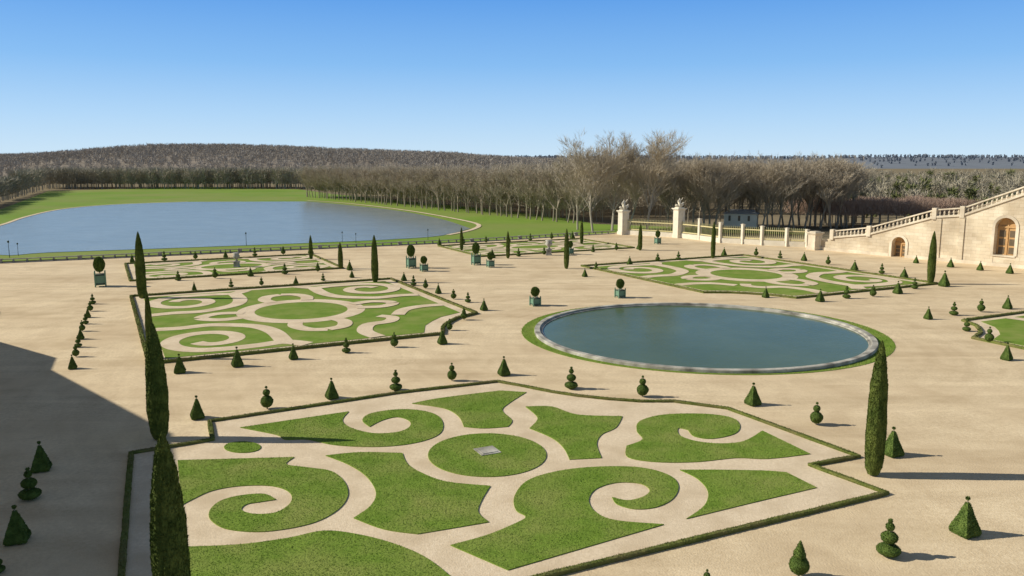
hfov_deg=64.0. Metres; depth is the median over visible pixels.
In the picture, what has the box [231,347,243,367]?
cone topiary
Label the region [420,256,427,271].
potted tree
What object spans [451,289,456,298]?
double ball topiary
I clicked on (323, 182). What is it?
bare tree
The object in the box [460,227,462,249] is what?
cypress tree
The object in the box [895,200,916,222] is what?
clipped tree
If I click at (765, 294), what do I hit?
cone topiary
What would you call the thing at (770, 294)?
box hedge
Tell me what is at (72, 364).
cone topiary
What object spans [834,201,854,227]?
clipped tree
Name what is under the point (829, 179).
bare tree
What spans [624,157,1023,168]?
hill
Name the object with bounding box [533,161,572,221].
bare tree
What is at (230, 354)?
box hedge
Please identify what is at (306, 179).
bare tree
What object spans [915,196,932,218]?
clipped tree
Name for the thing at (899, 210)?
clipped tree
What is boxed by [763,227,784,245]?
railing fence
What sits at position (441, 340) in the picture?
cone topiary
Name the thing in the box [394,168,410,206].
bare tree
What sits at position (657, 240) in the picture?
potted tree
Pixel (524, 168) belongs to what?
bare tree
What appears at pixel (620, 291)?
potted tree
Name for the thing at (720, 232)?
gate pier
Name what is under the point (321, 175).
bare tree
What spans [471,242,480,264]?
potted tree
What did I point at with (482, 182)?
bare tree
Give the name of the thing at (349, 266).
cone topiary
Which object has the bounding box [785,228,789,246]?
gate pier
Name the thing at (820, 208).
clipped tree
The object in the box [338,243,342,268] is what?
cypress tree
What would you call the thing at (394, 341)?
double ball topiary
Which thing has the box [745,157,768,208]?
bare tree
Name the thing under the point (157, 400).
cypress tree
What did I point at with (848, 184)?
bare tree
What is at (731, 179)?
bare tree
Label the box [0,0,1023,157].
sky
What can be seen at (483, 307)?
cone topiary
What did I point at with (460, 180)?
bare tree
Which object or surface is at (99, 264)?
potted tree
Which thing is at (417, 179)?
bare tree
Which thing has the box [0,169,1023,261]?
ground
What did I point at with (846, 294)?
tiered topiary
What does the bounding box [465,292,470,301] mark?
tiered topiary
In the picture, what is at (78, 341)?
tiered topiary
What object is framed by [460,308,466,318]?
ball topiary
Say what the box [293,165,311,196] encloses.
bare tree
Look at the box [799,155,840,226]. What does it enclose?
bare tree
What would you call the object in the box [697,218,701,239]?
gate pier
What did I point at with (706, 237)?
railing fence
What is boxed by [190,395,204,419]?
cone topiary
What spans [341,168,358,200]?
bare tree
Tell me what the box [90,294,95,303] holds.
tiered topiary
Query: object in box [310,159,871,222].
woodland
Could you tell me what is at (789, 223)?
bare tree
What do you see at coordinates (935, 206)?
clipped tree
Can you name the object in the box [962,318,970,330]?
tiered topiary
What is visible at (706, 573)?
double ball topiary
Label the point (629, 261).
cone topiary
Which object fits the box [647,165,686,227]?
bare tree
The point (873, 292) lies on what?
double ball topiary
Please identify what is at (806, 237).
gate pier
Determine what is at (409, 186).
bare tree
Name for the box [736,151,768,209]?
bare tree
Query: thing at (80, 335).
cone topiary
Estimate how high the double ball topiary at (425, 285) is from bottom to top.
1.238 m
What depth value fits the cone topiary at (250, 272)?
106.79 m
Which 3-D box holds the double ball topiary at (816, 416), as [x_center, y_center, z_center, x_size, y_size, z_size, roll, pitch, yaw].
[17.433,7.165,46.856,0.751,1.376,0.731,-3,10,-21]
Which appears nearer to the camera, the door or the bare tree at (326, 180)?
the door
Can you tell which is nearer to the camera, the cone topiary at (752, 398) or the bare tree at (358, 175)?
the cone topiary at (752, 398)
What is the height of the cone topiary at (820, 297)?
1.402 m
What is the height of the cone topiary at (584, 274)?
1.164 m
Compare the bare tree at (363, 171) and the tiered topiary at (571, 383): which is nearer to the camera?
the tiered topiary at (571, 383)
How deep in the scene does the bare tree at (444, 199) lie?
249.71 m
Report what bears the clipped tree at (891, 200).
on the ground at (607, 216)
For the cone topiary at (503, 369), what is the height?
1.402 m
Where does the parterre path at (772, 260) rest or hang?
on the gravel terrace
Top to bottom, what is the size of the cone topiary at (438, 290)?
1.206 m
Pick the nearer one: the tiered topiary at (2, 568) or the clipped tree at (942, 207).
the tiered topiary at (2, 568)
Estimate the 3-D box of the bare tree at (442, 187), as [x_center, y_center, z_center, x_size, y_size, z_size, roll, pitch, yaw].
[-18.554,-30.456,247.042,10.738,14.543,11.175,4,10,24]
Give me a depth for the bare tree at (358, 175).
298.82 m
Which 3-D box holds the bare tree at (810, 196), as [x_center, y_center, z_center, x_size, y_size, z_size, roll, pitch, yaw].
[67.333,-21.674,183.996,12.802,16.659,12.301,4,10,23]
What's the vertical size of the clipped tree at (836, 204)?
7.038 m
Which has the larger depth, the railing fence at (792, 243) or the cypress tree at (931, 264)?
the railing fence at (792, 243)
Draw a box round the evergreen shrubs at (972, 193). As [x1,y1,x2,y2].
[845,168,1023,220]
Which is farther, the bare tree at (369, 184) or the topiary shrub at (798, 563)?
the bare tree at (369, 184)
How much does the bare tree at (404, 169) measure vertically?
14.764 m
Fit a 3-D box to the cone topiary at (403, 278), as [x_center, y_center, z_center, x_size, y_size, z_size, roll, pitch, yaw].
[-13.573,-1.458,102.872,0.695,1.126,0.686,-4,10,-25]
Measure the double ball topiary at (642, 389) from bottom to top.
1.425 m
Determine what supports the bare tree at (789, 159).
on the ground at (607, 216)
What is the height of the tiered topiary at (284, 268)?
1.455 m
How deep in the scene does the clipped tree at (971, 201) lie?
189.03 m
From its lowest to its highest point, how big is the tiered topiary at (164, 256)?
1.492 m
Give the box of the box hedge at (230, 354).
[129,277,477,362]
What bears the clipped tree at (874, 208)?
on the ground at (607, 216)
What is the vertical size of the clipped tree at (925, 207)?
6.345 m
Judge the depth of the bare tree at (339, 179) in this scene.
308.84 m
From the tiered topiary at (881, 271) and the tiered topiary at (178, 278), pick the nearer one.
the tiered topiary at (178, 278)
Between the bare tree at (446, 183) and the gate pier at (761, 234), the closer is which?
the gate pier at (761, 234)
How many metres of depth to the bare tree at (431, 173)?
252.02 m
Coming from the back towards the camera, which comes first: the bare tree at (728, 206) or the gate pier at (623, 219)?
the bare tree at (728, 206)
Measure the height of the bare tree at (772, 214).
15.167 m
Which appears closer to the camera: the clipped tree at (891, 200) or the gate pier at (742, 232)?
the gate pier at (742, 232)
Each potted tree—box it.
[93,256,106,286]
[406,244,415,268]
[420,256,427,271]
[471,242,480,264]
[486,252,494,266]
[529,287,540,306]
[569,241,573,254]
[614,279,625,297]
[654,230,660,243]
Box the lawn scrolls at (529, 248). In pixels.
[447,241,621,254]
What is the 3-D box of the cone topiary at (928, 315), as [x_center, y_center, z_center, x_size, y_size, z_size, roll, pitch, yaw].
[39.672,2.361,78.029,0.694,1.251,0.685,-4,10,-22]
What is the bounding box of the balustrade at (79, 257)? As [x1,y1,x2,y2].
[0,239,469,262]
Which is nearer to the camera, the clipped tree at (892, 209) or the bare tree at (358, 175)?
the clipped tree at (892, 209)
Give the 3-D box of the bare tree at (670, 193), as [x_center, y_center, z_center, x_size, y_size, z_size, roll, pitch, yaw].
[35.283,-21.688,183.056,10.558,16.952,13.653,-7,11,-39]
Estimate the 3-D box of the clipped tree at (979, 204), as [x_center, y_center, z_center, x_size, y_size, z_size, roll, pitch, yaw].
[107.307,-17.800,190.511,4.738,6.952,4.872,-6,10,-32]
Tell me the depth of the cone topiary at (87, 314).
78.73 m
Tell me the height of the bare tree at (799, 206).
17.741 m
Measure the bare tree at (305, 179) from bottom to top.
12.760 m
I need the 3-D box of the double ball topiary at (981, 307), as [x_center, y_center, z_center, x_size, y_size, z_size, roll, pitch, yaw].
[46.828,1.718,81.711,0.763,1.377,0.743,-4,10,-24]
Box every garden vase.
[233,252,240,266]
[545,240,551,255]
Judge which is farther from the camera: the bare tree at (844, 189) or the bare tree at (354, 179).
the bare tree at (354, 179)
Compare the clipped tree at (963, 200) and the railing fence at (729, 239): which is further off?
the clipped tree at (963, 200)
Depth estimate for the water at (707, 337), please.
69.81 m
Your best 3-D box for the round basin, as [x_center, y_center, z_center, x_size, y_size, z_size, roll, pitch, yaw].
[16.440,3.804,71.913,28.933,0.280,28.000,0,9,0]
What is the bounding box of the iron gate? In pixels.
[626,219,672,236]
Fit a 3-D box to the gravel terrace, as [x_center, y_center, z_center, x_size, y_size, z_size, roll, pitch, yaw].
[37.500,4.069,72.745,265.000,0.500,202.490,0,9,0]
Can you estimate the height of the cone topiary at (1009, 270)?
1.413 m
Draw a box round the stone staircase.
[820,186,1023,268]
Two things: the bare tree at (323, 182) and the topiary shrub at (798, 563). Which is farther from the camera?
the bare tree at (323, 182)
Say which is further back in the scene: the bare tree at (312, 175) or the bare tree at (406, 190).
the bare tree at (312, 175)
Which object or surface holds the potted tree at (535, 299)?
on the gravel terrace
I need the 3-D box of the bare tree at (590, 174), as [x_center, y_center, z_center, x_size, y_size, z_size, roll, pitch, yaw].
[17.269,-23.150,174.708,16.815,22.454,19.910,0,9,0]
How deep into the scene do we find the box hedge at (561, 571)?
38.69 m
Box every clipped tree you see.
[783,200,802,222]
[797,201,814,219]
[813,199,826,225]
[820,200,837,225]
[824,199,846,225]
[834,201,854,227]
[845,201,863,227]
[847,199,863,225]
[853,198,872,227]
[863,198,881,225]
[872,198,891,227]
[880,196,898,220]
[880,198,899,226]
[887,199,906,224]
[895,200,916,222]
[904,196,924,217]
[913,200,933,215]
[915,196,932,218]
[921,199,942,214]
[929,202,948,215]
[939,197,959,212]
[948,198,968,212]
[956,198,975,210]
[965,199,981,206]
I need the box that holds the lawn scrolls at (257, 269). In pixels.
[134,255,332,278]
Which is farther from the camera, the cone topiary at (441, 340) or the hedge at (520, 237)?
the hedge at (520, 237)
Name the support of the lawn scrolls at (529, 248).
on the parterre path at (574, 239)
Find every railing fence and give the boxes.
[681,221,697,239]
[699,223,718,242]
[721,225,740,243]
[744,227,759,244]
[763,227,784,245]
[788,228,805,246]
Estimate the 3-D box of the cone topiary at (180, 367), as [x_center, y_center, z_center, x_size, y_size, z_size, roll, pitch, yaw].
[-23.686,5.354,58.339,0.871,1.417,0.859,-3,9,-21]
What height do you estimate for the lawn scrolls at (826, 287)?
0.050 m
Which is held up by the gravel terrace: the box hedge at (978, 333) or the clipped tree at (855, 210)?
the box hedge at (978, 333)
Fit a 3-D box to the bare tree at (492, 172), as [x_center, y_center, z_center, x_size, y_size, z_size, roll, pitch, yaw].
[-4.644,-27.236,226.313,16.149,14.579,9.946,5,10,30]
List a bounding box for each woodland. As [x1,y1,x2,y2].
[0,142,762,175]
[0,165,311,201]
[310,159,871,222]
[480,154,1023,167]
[815,167,1023,211]
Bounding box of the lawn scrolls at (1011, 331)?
[981,316,1023,345]
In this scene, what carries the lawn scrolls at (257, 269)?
on the parterre path at (131, 267)
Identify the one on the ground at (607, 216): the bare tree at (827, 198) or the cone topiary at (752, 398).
the bare tree at (827, 198)
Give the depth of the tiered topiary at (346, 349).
64.27 m
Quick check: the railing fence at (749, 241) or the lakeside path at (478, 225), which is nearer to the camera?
the railing fence at (749, 241)
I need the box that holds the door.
[894,237,904,256]
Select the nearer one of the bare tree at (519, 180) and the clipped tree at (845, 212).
the clipped tree at (845, 212)
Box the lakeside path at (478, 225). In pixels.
[307,200,480,234]
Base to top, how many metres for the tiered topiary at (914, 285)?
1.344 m
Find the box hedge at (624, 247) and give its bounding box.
[438,238,634,256]
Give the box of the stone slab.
[474,446,500,455]
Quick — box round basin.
[534,302,878,373]
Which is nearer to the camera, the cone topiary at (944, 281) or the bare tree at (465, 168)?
the cone topiary at (944, 281)
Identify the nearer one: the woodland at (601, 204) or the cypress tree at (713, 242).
the cypress tree at (713, 242)
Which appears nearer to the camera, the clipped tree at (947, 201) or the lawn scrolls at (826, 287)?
the lawn scrolls at (826, 287)
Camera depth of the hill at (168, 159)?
712.70 m
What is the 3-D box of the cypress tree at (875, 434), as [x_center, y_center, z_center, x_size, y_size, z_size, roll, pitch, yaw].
[17.385,5.712,38.943,0.997,6.688,1.034,6,11,34]
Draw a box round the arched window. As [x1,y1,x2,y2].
[996,218,1015,254]
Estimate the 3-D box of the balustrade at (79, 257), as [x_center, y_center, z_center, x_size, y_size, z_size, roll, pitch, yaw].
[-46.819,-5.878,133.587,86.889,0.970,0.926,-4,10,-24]
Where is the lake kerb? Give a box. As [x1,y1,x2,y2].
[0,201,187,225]
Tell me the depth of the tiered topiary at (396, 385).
53.70 m
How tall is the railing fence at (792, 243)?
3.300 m
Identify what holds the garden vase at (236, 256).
on the lawn scrolls at (257, 269)
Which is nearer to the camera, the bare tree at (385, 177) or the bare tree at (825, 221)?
the bare tree at (825, 221)
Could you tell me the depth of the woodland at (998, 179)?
297.02 m
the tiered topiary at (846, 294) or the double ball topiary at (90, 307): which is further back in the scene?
the tiered topiary at (846, 294)
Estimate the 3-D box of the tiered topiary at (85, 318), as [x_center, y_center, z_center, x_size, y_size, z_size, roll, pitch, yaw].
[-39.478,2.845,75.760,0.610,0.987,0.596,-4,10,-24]
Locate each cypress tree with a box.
[135,232,146,297]
[145,290,152,345]
[145,321,169,439]
[149,431,190,575]
[309,235,312,258]
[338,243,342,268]
[371,235,378,281]
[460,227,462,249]
[506,232,509,257]
[564,229,568,268]
[580,221,583,243]
[638,224,642,249]
[711,222,715,257]
[864,340,888,475]
[927,231,936,282]
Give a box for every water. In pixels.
[0,201,469,254]
[543,306,868,368]
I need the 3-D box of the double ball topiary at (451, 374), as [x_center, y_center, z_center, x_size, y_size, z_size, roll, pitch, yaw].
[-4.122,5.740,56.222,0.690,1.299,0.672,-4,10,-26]
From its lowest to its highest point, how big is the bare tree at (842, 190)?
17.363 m
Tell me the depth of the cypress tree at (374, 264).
100.88 m
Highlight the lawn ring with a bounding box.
[522,307,894,374]
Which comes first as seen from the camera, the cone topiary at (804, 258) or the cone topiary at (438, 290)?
the cone topiary at (438, 290)
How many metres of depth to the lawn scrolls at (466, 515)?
37.94 m
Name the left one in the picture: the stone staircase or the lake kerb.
the lake kerb
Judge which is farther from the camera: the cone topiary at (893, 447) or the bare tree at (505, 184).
the bare tree at (505, 184)
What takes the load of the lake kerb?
on the lawn at (493, 224)
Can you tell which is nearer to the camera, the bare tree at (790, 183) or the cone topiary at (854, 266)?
the cone topiary at (854, 266)
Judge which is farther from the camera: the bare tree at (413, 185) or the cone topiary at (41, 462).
the bare tree at (413, 185)
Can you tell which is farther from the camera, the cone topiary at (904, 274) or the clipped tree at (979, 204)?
the clipped tree at (979, 204)
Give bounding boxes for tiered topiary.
[0,558,5,572]
[17,467,41,499]
[74,335,81,346]
[82,314,88,323]
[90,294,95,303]
[161,251,167,260]
[175,271,180,280]
[281,263,287,273]
[342,338,350,352]
[389,370,401,390]
[410,275,415,285]
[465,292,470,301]
[565,366,577,388]
[842,286,850,297]
[876,518,901,557]
[879,263,884,273]
[911,278,917,288]
[949,302,958,314]
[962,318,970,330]
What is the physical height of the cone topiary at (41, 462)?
1.523 m
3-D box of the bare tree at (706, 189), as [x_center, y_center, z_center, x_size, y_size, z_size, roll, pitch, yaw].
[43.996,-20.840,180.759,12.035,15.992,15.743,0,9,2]
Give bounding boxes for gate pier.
[616,209,630,234]
[672,207,686,237]
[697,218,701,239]
[718,222,723,242]
[741,224,745,243]
[760,226,764,244]
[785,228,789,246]
[804,229,809,246]
[806,231,824,249]
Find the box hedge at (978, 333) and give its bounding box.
[961,311,1023,349]
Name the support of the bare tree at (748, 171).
on the ground at (607, 216)
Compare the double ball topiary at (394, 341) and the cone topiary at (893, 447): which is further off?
the double ball topiary at (394, 341)
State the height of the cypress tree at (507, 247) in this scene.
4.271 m
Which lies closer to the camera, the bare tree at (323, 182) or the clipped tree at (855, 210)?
the clipped tree at (855, 210)
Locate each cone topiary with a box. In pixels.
[3,505,31,546]
[31,441,51,472]
[68,354,77,369]
[78,327,84,339]
[85,307,90,317]
[173,354,185,373]
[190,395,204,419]
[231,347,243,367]
[247,267,253,275]
[288,343,298,359]
[325,378,338,399]
[346,260,352,269]
[401,272,406,280]
[435,283,441,293]
[437,328,447,344]
[480,299,487,310]
[497,356,510,375]
[582,268,587,276]
[626,256,632,264]
[744,383,761,405]
[762,286,769,297]
[801,252,806,260]
[815,289,824,301]
[850,260,858,269]
[885,427,904,457]
[892,281,902,293]
[900,267,907,277]
[923,307,932,319]
[938,270,949,286]
[947,258,953,266]
[949,496,981,538]
[976,261,983,270]
[1000,342,1012,360]
[1002,295,1012,308]
[1005,263,1013,273]
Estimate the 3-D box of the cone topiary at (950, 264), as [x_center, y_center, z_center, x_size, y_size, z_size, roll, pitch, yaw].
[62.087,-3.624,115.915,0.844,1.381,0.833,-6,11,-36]
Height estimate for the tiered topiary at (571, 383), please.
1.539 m
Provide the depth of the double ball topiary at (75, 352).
63.00 m
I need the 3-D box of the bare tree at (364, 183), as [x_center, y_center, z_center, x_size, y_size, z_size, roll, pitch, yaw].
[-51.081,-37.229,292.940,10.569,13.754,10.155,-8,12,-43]
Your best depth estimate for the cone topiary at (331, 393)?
51.91 m
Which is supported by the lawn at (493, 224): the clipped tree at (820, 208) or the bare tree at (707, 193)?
the bare tree at (707, 193)
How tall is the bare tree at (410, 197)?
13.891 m
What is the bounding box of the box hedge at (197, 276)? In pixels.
[124,253,343,280]
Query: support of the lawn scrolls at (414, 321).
on the parterre path at (434, 326)
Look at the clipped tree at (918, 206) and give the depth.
187.64 m
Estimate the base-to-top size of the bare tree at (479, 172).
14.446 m
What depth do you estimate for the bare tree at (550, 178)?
205.81 m
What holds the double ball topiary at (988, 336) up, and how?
on the gravel terrace
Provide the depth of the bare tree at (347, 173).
302.63 m
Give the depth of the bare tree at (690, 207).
191.32 m
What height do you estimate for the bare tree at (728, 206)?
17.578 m
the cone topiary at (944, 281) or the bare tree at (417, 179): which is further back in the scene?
the bare tree at (417, 179)
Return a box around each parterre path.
[125,383,876,575]
[127,255,336,279]
[134,279,470,358]
[445,239,623,254]
[589,256,925,295]
[971,313,1023,345]
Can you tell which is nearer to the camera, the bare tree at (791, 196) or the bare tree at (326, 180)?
the bare tree at (791, 196)
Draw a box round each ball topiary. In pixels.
[72,344,79,356]
[79,320,84,330]
[87,301,92,310]
[212,267,217,277]
[260,386,273,408]
[390,332,397,346]
[423,279,427,288]
[447,319,452,329]
[447,363,456,380]
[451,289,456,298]
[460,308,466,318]
[637,375,648,396]
[703,569,709,575]
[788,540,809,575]
[810,402,823,424]
[870,285,876,296]
[977,299,985,311]
[984,327,993,340]
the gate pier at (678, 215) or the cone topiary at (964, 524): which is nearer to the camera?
the cone topiary at (964, 524)
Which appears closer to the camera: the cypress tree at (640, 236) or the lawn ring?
the lawn ring
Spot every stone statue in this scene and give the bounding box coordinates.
[619,199,628,208]
[675,198,683,206]
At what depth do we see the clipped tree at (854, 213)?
191.81 m
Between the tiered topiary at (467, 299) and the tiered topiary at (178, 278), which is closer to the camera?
the tiered topiary at (467, 299)
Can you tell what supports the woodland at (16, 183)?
on the lawn at (493, 224)
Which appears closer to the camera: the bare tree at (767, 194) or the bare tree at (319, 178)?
the bare tree at (767, 194)
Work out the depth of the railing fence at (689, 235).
157.49 m
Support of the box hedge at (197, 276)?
on the gravel terrace
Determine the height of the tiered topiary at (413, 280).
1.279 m
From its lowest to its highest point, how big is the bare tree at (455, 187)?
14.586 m
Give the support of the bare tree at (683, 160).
on the ground at (607, 216)
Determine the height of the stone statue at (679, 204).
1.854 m
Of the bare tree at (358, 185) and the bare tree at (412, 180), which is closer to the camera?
the bare tree at (412, 180)
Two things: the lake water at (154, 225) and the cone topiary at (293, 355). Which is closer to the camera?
the cone topiary at (293, 355)
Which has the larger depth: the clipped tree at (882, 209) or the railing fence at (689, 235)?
the clipped tree at (882, 209)
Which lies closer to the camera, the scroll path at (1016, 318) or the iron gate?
the scroll path at (1016, 318)
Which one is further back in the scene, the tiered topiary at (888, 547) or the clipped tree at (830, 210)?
the clipped tree at (830, 210)
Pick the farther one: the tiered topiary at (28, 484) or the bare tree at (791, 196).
the bare tree at (791, 196)
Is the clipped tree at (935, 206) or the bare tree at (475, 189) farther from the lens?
the bare tree at (475, 189)
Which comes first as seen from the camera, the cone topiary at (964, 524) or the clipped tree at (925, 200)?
the cone topiary at (964, 524)
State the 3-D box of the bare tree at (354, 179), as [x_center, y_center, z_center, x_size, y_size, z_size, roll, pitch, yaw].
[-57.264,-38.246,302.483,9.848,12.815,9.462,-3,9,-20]
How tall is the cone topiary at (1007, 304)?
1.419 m
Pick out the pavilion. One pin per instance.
(739, 217)
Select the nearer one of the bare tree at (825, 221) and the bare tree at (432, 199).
the bare tree at (825, 221)
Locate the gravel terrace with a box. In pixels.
[0,232,1023,575]
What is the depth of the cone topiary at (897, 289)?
92.81 m
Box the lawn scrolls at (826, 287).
[598,257,917,295]
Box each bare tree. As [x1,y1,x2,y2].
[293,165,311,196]
[298,168,311,196]
[298,170,312,197]
[305,165,323,197]
[311,167,322,197]
[312,165,334,197]
[314,166,326,198]
[315,165,333,198]
[322,170,337,197]
[323,166,345,199]
[326,165,352,199]
[326,167,346,199]
[332,166,353,200]
[333,167,348,200]
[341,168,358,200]
[342,164,361,193]
[344,168,360,201]
[347,170,362,201]
[352,166,374,202]
[356,168,373,202]
[358,163,372,192]
[360,166,381,202]
[364,166,384,203]
[367,165,391,203]
[369,167,387,203]
[374,162,396,204]
[377,164,397,204]
[379,164,406,198]
[383,164,409,199]
[387,168,402,205]
[389,165,420,206]
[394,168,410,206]
[400,165,426,207]
[400,168,419,207]
[403,164,439,208]
[406,166,430,207]
[414,169,438,208]
[416,165,446,209]
[424,165,457,210]
[426,164,448,209]
[434,165,458,210]
[436,163,464,211]
[442,167,465,211]
[448,164,480,211]
[450,164,484,212]
[450,168,476,212]
[460,166,496,214]
[467,167,490,213]
[470,164,511,215]
[471,168,496,214]
[483,168,507,215]
[489,166,518,216]
[492,163,521,216]
[500,162,535,217]
[506,164,540,218]
[514,163,542,218]
[522,170,551,219]
[527,169,561,220]
[533,160,563,220]
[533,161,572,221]
[551,146,610,229]
[554,166,605,222]
[556,172,580,221]
[557,131,630,232]
[572,129,647,230]
[612,142,668,226]
[618,129,691,229]
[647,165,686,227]
[650,158,698,228]
[665,154,730,224]
[671,157,695,206]
[672,174,706,225]
[678,154,748,228]
[680,156,698,207]
[683,189,703,217]
[688,158,740,228]
[702,154,755,224]
[709,154,759,221]
[711,176,744,212]
[713,150,755,227]
[722,154,772,208]
[730,154,760,208]
[734,156,806,228]
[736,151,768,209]
[736,164,769,227]
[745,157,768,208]
[747,168,791,225]
[750,167,794,227]
[755,154,800,226]
[757,156,815,228]
[779,159,822,227]
[781,162,816,228]
[784,152,823,225]
[789,151,830,226]
[792,157,839,227]
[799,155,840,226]
[806,154,855,228]
[809,165,853,228]
[815,159,856,224]
[816,154,861,226]
[817,155,868,226]
[819,155,873,227]
[842,161,881,225]
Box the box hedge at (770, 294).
[581,254,938,298]
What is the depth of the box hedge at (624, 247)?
140.84 m
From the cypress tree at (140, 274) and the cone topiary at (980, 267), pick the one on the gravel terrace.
the cone topiary at (980, 267)
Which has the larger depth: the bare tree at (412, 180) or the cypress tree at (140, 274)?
the bare tree at (412, 180)
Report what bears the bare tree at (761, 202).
on the ground at (607, 216)
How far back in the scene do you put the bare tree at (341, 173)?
311.72 m
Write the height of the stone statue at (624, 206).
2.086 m
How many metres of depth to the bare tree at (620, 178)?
176.46 m
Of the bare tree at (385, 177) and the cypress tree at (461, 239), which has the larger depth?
the bare tree at (385, 177)
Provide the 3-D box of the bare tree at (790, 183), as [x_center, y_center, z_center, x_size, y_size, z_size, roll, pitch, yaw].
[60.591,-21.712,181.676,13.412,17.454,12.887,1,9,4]
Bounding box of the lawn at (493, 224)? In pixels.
[0,187,804,260]
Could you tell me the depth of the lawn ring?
65.16 m
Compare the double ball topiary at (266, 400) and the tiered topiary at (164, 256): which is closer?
the double ball topiary at (266, 400)
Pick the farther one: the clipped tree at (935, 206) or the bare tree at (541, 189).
the bare tree at (541, 189)
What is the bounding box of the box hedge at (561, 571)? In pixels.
[117,380,889,575]
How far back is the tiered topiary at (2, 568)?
30.08 m
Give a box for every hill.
[0,151,549,181]
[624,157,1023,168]
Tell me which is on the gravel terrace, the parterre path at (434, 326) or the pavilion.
the parterre path at (434, 326)
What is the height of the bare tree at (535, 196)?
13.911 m
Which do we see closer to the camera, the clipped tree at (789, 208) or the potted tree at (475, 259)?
the potted tree at (475, 259)
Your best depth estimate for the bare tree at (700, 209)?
195.04 m
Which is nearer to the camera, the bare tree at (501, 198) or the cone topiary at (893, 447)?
the cone topiary at (893, 447)
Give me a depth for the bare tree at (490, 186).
222.25 m
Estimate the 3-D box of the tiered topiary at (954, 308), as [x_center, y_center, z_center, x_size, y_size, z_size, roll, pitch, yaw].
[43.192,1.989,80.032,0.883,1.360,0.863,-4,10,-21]
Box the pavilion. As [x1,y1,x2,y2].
[723,209,758,227]
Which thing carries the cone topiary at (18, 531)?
on the gravel terrace
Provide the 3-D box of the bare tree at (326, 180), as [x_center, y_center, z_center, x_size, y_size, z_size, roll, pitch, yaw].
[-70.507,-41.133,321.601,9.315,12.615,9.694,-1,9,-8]
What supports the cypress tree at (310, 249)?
on the lawn scrolls at (257, 269)
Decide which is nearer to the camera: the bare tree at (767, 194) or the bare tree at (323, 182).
the bare tree at (767, 194)
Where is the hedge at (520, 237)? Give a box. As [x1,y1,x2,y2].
[470,231,614,241]
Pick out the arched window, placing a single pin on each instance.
(1006, 227)
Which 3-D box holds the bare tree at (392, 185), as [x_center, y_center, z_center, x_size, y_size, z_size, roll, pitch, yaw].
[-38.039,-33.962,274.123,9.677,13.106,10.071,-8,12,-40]
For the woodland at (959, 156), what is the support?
on the hill at (1003, 163)
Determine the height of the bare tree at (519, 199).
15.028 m
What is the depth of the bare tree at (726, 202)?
190.26 m
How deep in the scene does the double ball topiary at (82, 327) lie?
72.46 m
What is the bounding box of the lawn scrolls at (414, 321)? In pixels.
[144,281,459,358]
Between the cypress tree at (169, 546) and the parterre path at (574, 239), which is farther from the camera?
the parterre path at (574, 239)
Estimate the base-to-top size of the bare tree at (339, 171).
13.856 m
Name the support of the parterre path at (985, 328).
on the gravel terrace
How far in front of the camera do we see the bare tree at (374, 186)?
286.72 m
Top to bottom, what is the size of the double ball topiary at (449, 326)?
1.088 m
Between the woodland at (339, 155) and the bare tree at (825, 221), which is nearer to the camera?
the bare tree at (825, 221)
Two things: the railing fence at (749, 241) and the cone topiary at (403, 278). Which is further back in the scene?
the railing fence at (749, 241)
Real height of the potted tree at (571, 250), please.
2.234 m
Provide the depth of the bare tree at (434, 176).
251.58 m
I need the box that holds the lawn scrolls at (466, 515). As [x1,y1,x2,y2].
[178,390,816,575]
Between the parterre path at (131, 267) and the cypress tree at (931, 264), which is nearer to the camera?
the cypress tree at (931, 264)
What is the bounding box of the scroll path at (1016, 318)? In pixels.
[1008,317,1023,320]
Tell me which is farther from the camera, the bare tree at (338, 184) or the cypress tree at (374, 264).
the bare tree at (338, 184)
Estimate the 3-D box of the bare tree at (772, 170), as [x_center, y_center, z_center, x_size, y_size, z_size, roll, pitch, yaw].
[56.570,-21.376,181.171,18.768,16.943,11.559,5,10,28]
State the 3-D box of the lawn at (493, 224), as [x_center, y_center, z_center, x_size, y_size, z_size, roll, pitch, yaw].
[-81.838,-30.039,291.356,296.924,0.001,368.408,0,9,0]
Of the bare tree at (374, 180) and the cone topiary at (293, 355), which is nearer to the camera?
the cone topiary at (293, 355)
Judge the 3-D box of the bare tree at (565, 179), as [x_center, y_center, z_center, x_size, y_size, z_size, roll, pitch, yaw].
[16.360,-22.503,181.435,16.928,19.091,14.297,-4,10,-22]
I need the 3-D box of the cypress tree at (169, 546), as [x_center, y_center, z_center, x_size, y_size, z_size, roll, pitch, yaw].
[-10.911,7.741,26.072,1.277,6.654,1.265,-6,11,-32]
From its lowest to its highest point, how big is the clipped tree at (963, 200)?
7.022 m
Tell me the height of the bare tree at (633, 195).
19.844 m

